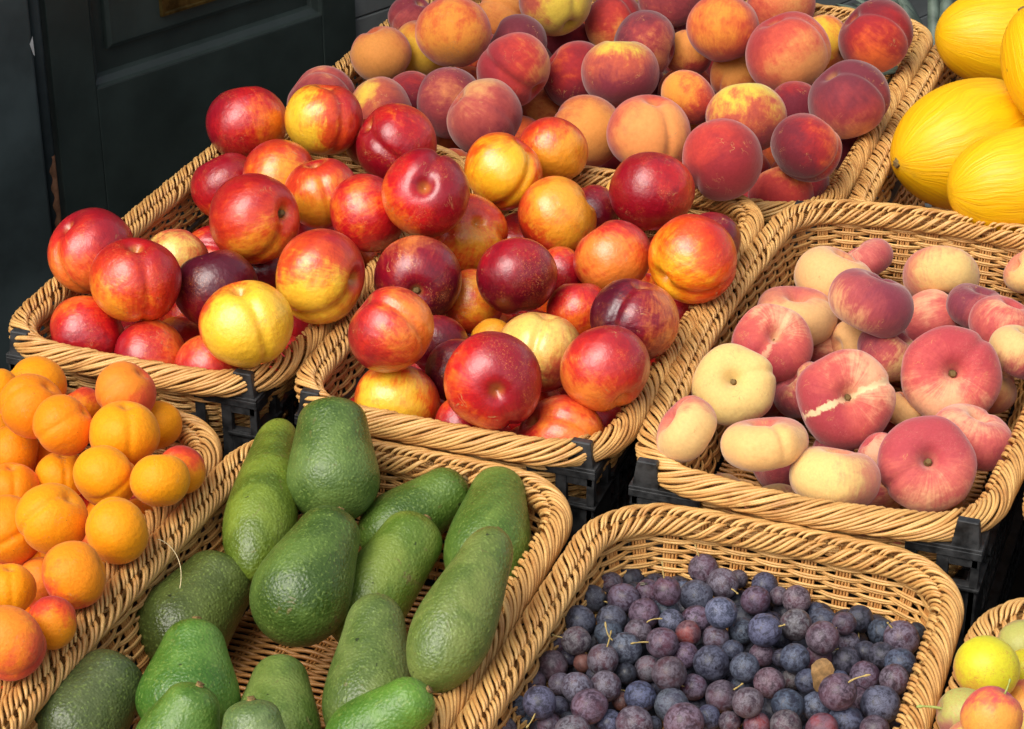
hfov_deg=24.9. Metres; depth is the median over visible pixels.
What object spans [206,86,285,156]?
nectarine
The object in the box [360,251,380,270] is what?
nectarine
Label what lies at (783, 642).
plum
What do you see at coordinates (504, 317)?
nectarine
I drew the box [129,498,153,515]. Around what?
apricot
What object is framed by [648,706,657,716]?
plum
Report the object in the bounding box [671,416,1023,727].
plastic crate
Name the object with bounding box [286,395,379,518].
avocado
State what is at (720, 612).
plum
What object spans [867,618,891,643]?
plum
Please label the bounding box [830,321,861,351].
flat peach
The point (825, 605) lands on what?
plum
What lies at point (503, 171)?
nectarine
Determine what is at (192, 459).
apricot
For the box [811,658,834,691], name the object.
dried leaf
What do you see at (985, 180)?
yellow melon
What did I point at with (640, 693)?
plum
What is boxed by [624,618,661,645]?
plum
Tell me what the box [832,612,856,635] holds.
plum
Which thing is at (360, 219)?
nectarine
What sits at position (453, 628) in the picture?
avocado
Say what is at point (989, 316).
flat peach
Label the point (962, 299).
flat peach
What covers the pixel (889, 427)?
flat peach
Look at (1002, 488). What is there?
wicker basket
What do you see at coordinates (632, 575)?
plum
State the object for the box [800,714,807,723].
plum
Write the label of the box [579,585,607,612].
plum
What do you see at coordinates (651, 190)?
nectarine
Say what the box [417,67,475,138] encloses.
peach
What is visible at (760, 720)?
plum
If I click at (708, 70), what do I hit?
peach
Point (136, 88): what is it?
panelled door
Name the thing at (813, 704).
plum
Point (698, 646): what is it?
plum
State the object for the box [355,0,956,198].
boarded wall
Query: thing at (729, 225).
nectarine
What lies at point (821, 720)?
plum
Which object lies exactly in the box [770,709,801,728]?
plum
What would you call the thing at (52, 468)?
apricot
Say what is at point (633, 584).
plum
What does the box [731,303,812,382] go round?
flat peach
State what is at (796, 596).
plum
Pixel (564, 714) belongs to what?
plum
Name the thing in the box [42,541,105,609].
apricot
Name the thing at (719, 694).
plum
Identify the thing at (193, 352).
nectarine
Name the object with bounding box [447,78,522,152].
peach
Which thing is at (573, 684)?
plum
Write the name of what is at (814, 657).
plum
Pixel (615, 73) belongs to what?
peach
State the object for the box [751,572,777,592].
plum
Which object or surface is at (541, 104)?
peach
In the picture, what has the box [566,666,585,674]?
plum
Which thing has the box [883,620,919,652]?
plum
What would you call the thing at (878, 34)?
peach
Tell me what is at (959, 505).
flat peach
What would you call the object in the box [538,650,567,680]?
plum
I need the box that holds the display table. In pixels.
[89,239,1023,728]
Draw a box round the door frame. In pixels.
[0,0,61,370]
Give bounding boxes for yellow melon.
[890,77,1023,209]
[935,0,1023,79]
[947,127,1023,233]
[1000,6,1023,114]
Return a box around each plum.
[497,717,516,728]
[508,695,525,716]
[520,714,531,728]
[523,671,545,689]
[523,685,555,727]
[529,720,537,728]
[537,713,559,728]
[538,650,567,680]
[548,672,566,695]
[549,632,563,651]
[552,626,590,654]
[553,696,568,715]
[554,715,590,728]
[559,711,571,718]
[560,650,575,667]
[561,672,592,701]
[564,605,595,633]
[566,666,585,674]
[571,688,607,724]
[573,653,588,672]
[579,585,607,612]
[586,668,594,679]
[587,624,596,652]
[587,630,618,673]
[590,723,596,728]
[591,670,620,701]
[594,619,622,643]
[596,605,627,630]
[596,709,618,728]
[601,572,622,593]
[604,622,641,664]
[607,583,639,613]
[608,702,619,712]
[612,692,626,710]
[615,662,636,684]
[615,706,652,728]
[621,569,644,583]
[621,680,656,710]
[623,665,639,688]
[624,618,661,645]
[628,582,638,586]
[628,598,659,627]
[630,627,678,658]
[635,579,655,600]
[635,655,657,681]
[642,644,650,655]
[643,573,662,580]
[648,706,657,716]
[651,656,686,689]
[651,716,662,728]
[653,561,680,605]
[654,600,679,625]
[654,684,661,694]
[654,688,688,721]
[658,609,684,631]
[663,702,703,728]
[673,576,688,581]
[673,642,697,668]
[675,620,700,644]
[677,600,684,613]
[678,580,686,586]
[679,580,712,608]
[680,674,706,700]
[682,605,709,633]
[686,667,695,674]
[688,544,718,582]
[688,698,706,707]
[693,645,729,681]
[696,643,702,649]
[699,704,719,728]
[702,625,728,647]
[705,596,736,628]
[705,680,743,712]
[706,568,738,597]
[706,676,725,686]
[716,710,743,728]
[718,711,740,728]
[722,640,743,661]
[726,661,730,679]
[727,675,753,687]
[728,617,750,643]
[729,589,743,605]
[730,652,759,682]
[731,678,752,689]
[732,687,763,717]
[733,570,747,588]
[736,605,754,619]
[740,586,770,614]
[742,711,770,728]
[743,641,753,652]
[743,712,769,728]
[747,613,785,646]
[749,644,773,667]
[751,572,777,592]
[753,667,784,698]
[759,662,777,669]
[762,697,772,716]
[764,610,780,620]
[766,602,774,610]
[769,586,785,604]
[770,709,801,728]
[771,688,804,716]
[772,605,786,615]
[772,634,790,648]
[772,648,782,667]
[780,608,811,640]
[780,643,809,673]
[782,585,810,610]
[782,670,796,689]
[792,638,807,648]
[794,668,814,693]
[795,689,806,697]
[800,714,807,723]
[803,691,830,719]
[805,621,839,654]
[805,712,838,728]
[806,602,823,615]
[807,647,838,668]
[810,608,835,623]
[818,673,870,710]
[819,602,831,609]
[829,705,862,728]
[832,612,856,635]
[832,647,860,675]
[834,670,847,674]
[835,609,848,613]
[836,632,859,648]
[847,605,873,638]
[849,660,879,689]
[853,687,864,708]
[854,632,867,640]
[854,640,872,661]
[859,715,889,728]
[860,685,900,722]
[865,614,885,641]
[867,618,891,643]
[868,642,892,668]
[879,663,908,694]
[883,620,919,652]
[884,648,916,675]
[889,711,903,727]
[899,676,912,700]
[911,622,925,640]
[913,644,919,662]
[916,687,974,728]
[950,721,962,728]
[953,635,1020,692]
[960,678,1022,728]
[997,619,1023,650]
[1010,679,1023,709]
[1015,649,1023,678]
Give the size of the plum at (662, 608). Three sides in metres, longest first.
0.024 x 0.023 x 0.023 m
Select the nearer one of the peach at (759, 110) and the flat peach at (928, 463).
the flat peach at (928, 463)
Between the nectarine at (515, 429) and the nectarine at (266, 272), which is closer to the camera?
the nectarine at (515, 429)
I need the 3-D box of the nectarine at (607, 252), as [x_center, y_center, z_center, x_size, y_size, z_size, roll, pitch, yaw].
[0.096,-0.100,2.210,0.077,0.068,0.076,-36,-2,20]
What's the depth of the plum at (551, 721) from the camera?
1.70 m
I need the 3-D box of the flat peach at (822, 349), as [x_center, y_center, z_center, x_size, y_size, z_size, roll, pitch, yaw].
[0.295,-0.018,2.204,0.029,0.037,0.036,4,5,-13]
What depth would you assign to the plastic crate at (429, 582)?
2.09 m
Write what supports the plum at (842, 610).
in the wicker basket at (912, 573)
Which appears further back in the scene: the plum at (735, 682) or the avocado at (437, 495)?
the avocado at (437, 495)
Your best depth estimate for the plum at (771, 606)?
1.87 m
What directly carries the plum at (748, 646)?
in the wicker basket at (912, 573)
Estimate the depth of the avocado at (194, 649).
1.70 m
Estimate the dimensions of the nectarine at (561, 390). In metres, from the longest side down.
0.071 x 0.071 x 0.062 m
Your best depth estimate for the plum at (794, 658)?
1.75 m
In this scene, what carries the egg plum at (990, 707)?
on the egg plum at (957, 725)
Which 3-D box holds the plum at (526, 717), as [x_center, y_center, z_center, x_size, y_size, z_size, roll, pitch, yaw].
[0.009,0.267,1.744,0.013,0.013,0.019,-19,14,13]
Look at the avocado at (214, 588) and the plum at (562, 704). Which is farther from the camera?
the avocado at (214, 588)
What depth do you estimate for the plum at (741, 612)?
1.85 m
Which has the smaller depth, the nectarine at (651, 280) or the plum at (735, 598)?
the plum at (735, 598)
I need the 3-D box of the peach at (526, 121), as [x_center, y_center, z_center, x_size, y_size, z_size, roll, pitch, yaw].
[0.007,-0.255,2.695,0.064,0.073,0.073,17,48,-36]
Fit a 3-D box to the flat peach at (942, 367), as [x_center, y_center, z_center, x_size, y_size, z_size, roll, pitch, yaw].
[0.394,0.010,2.078,0.091,0.089,0.049,41,-5,8]
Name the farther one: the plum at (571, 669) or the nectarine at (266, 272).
the nectarine at (266, 272)
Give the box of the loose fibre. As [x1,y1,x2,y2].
[158,539,180,586]
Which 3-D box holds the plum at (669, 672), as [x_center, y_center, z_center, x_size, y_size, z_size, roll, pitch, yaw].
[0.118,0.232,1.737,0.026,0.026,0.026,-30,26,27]
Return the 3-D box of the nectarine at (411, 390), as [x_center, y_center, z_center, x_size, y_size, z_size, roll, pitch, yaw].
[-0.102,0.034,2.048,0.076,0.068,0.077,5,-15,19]
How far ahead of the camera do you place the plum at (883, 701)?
1.71 m
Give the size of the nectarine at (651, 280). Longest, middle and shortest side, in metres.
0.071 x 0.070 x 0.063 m
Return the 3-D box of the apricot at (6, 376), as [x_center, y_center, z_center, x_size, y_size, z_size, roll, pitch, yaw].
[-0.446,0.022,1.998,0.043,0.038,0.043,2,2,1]
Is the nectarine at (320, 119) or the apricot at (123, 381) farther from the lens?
the nectarine at (320, 119)
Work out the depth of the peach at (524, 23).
2.76 m
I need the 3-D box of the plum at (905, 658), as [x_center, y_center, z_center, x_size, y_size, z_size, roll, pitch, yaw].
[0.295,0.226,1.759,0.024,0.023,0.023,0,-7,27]
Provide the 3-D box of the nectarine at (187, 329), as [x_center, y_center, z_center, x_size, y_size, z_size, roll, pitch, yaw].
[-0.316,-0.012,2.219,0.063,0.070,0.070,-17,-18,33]
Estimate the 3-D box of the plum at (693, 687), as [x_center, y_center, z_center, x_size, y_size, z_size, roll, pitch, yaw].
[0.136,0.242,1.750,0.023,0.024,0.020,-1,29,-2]
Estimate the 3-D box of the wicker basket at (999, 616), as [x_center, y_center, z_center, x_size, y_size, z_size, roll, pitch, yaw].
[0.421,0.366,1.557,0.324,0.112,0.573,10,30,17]
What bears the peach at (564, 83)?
in the wicker basket at (843, 178)
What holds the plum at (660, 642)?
on the small plum
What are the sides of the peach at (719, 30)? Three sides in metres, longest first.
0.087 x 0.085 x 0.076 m
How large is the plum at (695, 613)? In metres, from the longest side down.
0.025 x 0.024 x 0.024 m
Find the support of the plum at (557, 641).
in the wicker basket at (912, 573)
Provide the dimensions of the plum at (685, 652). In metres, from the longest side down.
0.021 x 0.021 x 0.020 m
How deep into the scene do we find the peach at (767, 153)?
2.68 m
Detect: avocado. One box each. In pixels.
[35,649,142,728]
[133,550,250,660]
[135,616,240,728]
[136,681,219,728]
[222,418,297,581]
[222,695,285,728]
[240,654,321,728]
[249,505,359,647]
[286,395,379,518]
[322,593,410,725]
[325,677,435,728]
[332,511,442,641]
[358,467,468,547]
[406,526,512,692]
[443,466,531,590]
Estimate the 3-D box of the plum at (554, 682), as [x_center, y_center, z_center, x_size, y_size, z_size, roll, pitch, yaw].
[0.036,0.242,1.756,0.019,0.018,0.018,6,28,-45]
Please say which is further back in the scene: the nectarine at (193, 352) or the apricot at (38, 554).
the nectarine at (193, 352)
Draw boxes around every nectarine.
[47,208,132,293]
[50,296,123,362]
[89,237,181,321]
[114,320,183,395]
[121,320,140,329]
[151,229,208,265]
[161,303,184,320]
[163,316,199,342]
[174,335,239,395]
[175,249,257,324]
[190,153,246,215]
[192,225,219,252]
[198,280,293,367]
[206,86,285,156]
[209,173,299,263]
[243,139,312,184]
[251,257,278,288]
[260,335,304,399]
[275,229,364,323]
[284,84,362,154]
[285,158,354,228]
[292,316,311,338]
[298,223,314,234]
[330,174,402,252]
[346,119,365,165]
[348,286,433,372]
[354,366,439,422]
[356,103,436,178]
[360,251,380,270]
[374,235,461,315]
[381,148,469,237]
[415,315,467,370]
[419,368,444,405]
[425,339,464,400]
[434,193,507,270]
[435,400,478,427]
[444,331,541,429]
[445,269,501,333]
[464,132,542,209]
[467,313,512,336]
[471,318,506,335]
[476,237,557,313]
[486,426,510,437]
[499,426,519,463]
[501,312,578,391]
[505,212,523,237]
[506,310,545,322]
[508,390,560,429]
[512,299,548,315]
[517,394,603,471]
[518,176,596,250]
[519,117,587,178]
[546,283,601,334]
[548,246,580,291]
[557,387,567,394]
[560,325,649,411]
[573,220,649,288]
[582,185,618,227]
[590,278,678,359]
[596,407,626,436]
[609,152,694,230]
[637,355,664,400]
[642,273,650,281]
[648,214,736,303]
[649,276,655,284]
[674,300,697,335]
[700,212,740,253]
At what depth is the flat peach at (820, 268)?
2.22 m
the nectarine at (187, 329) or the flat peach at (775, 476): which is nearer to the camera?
the flat peach at (775, 476)
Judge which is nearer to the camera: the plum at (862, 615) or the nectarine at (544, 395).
the plum at (862, 615)
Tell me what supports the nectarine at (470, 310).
on the nectarine at (504, 317)
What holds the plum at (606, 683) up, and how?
on the plum at (593, 726)
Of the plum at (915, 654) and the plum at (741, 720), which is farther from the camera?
the plum at (915, 654)
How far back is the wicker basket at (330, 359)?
2.00 m
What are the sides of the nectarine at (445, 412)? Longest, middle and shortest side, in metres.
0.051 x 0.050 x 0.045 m
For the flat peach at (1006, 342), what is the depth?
2.09 m
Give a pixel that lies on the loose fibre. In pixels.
(176, 555)
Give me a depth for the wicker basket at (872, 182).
2.58 m
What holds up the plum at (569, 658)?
on the plum at (571, 669)
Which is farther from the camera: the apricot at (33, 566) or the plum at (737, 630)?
the apricot at (33, 566)
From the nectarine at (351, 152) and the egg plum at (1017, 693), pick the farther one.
the nectarine at (351, 152)
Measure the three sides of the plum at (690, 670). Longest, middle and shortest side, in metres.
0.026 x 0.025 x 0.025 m
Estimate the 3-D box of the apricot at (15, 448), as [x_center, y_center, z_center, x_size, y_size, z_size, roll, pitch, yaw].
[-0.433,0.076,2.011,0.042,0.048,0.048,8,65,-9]
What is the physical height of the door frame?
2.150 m
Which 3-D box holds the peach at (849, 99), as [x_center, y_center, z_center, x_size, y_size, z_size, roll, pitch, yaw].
[0.374,-0.292,2.570,0.091,0.081,0.093,-18,31,46]
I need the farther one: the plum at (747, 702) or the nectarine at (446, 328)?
the nectarine at (446, 328)
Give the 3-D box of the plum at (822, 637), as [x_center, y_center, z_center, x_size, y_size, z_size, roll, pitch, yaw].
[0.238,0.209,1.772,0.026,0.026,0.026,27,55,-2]
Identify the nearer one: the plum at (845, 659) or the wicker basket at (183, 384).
the plum at (845, 659)
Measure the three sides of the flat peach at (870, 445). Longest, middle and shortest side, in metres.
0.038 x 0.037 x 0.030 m
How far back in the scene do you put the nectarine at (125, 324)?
2.21 m
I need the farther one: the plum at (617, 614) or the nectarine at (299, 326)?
the nectarine at (299, 326)
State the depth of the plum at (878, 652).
1.77 m
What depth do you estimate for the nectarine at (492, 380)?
1.95 m
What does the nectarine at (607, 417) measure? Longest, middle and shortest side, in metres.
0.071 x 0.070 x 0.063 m
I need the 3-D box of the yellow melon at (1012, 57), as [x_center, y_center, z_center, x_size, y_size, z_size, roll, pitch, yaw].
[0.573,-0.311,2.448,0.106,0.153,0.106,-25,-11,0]
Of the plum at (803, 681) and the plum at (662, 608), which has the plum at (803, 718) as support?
the plum at (803, 681)
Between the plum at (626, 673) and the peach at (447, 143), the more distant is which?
the peach at (447, 143)
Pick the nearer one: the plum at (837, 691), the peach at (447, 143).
the plum at (837, 691)
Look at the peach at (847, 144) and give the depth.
2.62 m
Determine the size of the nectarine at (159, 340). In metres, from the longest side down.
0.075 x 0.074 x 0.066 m
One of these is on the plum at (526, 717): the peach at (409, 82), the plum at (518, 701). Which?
the plum at (518, 701)
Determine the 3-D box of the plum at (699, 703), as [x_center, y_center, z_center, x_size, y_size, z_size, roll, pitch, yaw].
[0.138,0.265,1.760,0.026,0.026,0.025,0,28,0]
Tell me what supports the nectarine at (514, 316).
in the wicker basket at (330, 359)
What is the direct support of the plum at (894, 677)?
on the small plum
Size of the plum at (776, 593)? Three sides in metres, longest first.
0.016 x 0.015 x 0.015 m
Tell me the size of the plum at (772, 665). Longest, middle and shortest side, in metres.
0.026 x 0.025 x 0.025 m
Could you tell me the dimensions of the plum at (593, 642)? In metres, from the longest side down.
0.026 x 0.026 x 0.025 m
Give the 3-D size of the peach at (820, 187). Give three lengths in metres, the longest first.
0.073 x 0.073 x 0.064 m
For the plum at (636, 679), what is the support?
in the wicker basket at (912, 573)
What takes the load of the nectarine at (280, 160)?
on the nectarine
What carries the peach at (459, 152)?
in the wicker basket at (843, 178)
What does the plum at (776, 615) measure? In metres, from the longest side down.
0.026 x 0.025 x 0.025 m
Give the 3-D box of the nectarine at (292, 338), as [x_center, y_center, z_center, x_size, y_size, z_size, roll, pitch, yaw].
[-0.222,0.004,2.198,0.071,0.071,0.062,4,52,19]
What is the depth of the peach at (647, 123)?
2.46 m
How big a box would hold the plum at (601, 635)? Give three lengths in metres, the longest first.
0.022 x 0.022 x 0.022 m
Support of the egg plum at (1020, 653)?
in the wicker basket at (999, 616)
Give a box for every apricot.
[0,369,14,392]
[0,373,61,438]
[0,414,5,427]
[0,426,38,469]
[0,463,39,497]
[0,495,37,563]
[0,563,36,609]
[0,605,46,680]
[10,356,66,393]
[15,483,87,553]
[22,557,49,606]
[29,596,76,649]
[32,394,91,455]
[32,552,40,558]
[35,442,50,466]
[35,453,80,494]
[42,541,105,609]
[68,387,101,417]
[73,445,133,504]
[79,494,89,506]
[85,497,148,564]
[87,503,94,514]
[89,401,159,464]
[95,361,155,410]
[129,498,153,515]
[130,454,189,506]
[151,401,181,449]
[163,445,205,493]
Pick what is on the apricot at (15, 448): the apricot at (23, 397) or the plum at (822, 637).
the apricot at (23, 397)
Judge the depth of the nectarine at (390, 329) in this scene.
1.99 m
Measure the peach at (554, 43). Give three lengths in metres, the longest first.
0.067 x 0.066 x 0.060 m
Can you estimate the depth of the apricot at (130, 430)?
1.91 m
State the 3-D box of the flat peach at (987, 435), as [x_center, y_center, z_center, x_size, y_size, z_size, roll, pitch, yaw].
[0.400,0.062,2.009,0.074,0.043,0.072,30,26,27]
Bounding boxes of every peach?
[287,66,354,103]
[350,26,411,79]
[353,76,411,118]
[388,0,428,29]
[393,71,425,108]
[399,20,444,75]
[415,0,491,66]
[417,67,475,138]
[436,136,461,149]
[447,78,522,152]
[449,148,466,155]
[455,34,493,67]
[460,66,476,79]
[477,32,549,105]
[479,0,520,34]
[490,14,546,48]
[515,115,535,137]
[519,0,591,35]
[522,88,559,119]
[544,41,594,105]
[546,23,589,54]
[554,95,615,166]
[581,41,658,105]
[585,0,638,45]
[599,156,620,175]
[606,95,690,162]
[614,10,674,73]
[638,0,699,32]
[651,72,663,94]
[657,70,711,95]
[657,395,716,462]
[661,70,714,124]
[668,30,710,73]
[682,118,762,200]
[686,0,758,61]
[690,121,705,130]
[691,343,775,425]
[705,61,713,74]
[706,83,786,150]
[710,56,755,92]
[720,417,808,471]
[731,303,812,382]
[745,11,830,89]
[747,0,815,23]
[748,166,813,209]
[753,465,790,485]
[757,286,837,345]
[760,155,770,173]
[760,401,788,417]
[762,146,774,165]
[770,113,841,181]
[770,161,828,196]
[774,81,810,116]
[774,361,812,418]
[789,446,880,505]
[794,246,870,295]
[796,349,895,449]
[808,59,890,138]
[811,337,833,361]
[813,15,843,70]
[813,440,854,451]
[828,268,913,337]
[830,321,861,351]
[836,137,860,169]
[838,0,913,72]
[848,238,892,274]
[857,331,912,380]
[858,432,887,463]
[867,484,900,508]
[877,415,976,511]
[883,421,895,432]
[890,392,921,424]
[901,325,1001,415]
[903,246,979,295]
[905,289,959,340]
[936,403,1011,470]
[937,496,966,512]
[946,283,1001,328]
[968,295,1023,341]
[987,371,1016,413]
[989,325,1023,378]
[1003,250,1023,293]
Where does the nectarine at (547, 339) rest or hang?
on the nectarine at (544, 395)
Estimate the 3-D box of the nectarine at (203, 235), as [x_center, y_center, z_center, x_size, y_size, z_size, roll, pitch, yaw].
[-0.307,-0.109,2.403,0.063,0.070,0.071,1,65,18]
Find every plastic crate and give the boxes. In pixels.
[6,212,355,487]
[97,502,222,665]
[130,512,566,728]
[294,211,753,561]
[319,2,894,289]
[382,426,691,623]
[628,232,1023,657]
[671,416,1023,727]
[854,75,1006,293]
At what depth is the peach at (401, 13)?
2.85 m
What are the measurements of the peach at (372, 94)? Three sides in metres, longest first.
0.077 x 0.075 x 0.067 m
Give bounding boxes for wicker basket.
[0,387,222,728]
[0,439,572,728]
[8,131,464,451]
[285,0,932,273]
[294,165,763,517]
[450,503,963,728]
[635,199,1023,597]
[849,44,1012,295]
[933,597,1023,728]
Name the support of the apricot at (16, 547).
on the apricot
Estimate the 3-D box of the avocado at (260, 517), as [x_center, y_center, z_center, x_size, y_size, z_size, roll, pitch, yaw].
[-0.205,0.107,1.932,0.060,0.061,0.188,6,40,0]
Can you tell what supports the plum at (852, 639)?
on the small plum
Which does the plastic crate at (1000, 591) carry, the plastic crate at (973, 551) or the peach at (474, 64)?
the plastic crate at (973, 551)
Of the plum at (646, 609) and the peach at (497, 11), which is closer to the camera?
the plum at (646, 609)
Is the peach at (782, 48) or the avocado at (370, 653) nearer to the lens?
the avocado at (370, 653)
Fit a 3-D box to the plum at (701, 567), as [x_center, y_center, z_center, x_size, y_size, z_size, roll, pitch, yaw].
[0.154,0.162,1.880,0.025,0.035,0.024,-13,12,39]
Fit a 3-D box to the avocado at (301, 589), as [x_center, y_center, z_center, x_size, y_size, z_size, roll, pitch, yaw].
[-0.158,0.164,1.825,0.079,0.079,0.124,24,61,0]
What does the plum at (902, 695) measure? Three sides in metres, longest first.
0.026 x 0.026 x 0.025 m
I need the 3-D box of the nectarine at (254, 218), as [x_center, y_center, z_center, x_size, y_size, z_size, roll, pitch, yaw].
[-0.248,-0.140,2.219,0.084,0.086,0.086,-8,-20,33]
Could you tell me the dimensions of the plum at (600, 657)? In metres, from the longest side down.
0.038 x 0.024 x 0.024 m
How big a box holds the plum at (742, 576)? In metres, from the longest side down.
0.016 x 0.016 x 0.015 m
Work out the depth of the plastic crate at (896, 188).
2.57 m
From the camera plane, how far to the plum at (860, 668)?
1.75 m
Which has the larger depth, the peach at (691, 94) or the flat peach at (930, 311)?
the peach at (691, 94)
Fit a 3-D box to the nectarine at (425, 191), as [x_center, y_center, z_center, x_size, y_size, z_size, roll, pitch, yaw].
[-0.083,-0.163,2.212,0.084,0.083,0.081,20,-5,2]
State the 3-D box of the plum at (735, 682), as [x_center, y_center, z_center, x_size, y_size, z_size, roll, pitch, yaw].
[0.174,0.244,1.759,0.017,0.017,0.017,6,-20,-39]
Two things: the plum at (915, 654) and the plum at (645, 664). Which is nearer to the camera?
the plum at (645, 664)
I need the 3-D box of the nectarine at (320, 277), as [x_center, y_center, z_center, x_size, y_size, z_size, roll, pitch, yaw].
[-0.178,-0.082,2.131,0.078,0.087,0.088,7,60,22]
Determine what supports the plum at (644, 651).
in the wicker basket at (912, 573)
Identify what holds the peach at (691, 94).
on the peach at (692, 127)
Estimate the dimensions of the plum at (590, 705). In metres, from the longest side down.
0.028 x 0.026 x 0.026 m
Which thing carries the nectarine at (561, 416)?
on the nectarine at (515, 429)
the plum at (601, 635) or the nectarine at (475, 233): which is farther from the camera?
the nectarine at (475, 233)
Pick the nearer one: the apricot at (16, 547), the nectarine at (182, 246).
the apricot at (16, 547)
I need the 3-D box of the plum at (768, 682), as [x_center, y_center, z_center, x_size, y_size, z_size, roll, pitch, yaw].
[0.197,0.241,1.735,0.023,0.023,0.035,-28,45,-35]
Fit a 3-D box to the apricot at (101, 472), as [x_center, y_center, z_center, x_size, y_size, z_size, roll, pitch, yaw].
[-0.333,0.092,1.896,0.053,0.053,0.046,20,60,43]
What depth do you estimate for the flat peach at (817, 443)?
2.04 m
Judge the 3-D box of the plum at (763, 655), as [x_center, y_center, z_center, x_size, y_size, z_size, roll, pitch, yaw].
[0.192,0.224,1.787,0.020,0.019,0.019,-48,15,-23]
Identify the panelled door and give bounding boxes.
[39,0,357,295]
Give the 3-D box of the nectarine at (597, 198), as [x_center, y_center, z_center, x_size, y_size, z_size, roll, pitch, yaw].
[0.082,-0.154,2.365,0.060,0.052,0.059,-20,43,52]
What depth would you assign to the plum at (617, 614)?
1.82 m
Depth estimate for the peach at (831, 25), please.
2.76 m
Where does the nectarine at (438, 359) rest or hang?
in the wicker basket at (330, 359)
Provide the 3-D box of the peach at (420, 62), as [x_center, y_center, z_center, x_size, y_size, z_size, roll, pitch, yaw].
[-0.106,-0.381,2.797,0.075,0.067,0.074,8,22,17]
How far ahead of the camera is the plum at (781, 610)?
1.86 m
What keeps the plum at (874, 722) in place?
in the wicker basket at (912, 573)
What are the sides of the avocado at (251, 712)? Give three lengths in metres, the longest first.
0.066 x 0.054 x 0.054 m
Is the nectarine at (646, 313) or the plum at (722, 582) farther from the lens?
the nectarine at (646, 313)
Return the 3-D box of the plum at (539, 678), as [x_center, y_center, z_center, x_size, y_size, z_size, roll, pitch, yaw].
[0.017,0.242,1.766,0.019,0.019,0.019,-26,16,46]
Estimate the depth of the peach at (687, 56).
2.78 m
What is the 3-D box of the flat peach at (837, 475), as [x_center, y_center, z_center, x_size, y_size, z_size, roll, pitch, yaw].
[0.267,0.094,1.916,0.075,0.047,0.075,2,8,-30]
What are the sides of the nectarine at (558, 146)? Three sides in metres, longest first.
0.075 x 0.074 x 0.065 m
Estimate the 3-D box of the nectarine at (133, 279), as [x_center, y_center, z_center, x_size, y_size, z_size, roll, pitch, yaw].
[-0.346,-0.077,2.128,0.084,0.075,0.084,-8,32,-24]
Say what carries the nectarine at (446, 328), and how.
on the nectarine at (442, 401)
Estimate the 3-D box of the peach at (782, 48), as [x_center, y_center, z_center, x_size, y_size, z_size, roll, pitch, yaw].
[0.321,-0.361,2.696,0.098,0.088,0.099,-16,21,28]
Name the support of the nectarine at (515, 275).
in the wicker basket at (330, 359)
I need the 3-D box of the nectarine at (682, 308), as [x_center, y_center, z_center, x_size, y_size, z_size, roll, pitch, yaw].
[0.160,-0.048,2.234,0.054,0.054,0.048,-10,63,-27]
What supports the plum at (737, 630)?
on the small plum
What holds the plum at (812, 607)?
on the small plum
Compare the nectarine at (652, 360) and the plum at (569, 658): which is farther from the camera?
the nectarine at (652, 360)
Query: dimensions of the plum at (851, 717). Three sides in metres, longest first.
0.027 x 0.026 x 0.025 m
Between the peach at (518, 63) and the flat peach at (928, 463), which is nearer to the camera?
the flat peach at (928, 463)
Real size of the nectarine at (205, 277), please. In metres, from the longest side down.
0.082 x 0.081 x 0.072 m
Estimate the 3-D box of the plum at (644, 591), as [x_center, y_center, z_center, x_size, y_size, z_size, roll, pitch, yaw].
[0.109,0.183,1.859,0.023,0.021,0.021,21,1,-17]
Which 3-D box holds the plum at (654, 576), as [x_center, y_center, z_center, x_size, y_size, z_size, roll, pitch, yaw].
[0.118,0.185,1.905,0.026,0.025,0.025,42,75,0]
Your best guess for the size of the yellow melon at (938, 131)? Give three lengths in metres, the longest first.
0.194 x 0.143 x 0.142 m
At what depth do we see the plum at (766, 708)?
1.75 m
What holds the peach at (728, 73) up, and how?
in the wicker basket at (843, 178)
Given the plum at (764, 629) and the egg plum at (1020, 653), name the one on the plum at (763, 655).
the plum at (764, 629)
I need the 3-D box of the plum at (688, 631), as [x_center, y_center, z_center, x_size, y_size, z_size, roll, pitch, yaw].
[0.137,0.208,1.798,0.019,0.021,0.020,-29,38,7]
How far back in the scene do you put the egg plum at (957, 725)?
1.59 m
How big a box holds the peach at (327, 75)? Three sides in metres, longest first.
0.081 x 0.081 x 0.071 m
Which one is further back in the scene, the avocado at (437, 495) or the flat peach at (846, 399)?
the flat peach at (846, 399)
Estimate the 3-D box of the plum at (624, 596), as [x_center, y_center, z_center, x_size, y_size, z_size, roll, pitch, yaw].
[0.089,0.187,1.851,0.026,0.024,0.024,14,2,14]
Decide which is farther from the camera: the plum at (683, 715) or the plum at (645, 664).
the plum at (645, 664)
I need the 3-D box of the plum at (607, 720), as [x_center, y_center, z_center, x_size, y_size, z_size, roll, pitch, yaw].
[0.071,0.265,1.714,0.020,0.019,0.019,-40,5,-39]
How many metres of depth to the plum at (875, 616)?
1.85 m
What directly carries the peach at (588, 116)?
on the peach
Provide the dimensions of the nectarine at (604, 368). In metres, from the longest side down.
0.079 x 0.078 x 0.070 m
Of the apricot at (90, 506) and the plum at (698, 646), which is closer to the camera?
the plum at (698, 646)
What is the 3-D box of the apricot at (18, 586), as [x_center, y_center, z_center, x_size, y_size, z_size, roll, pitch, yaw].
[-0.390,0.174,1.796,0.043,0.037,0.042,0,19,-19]

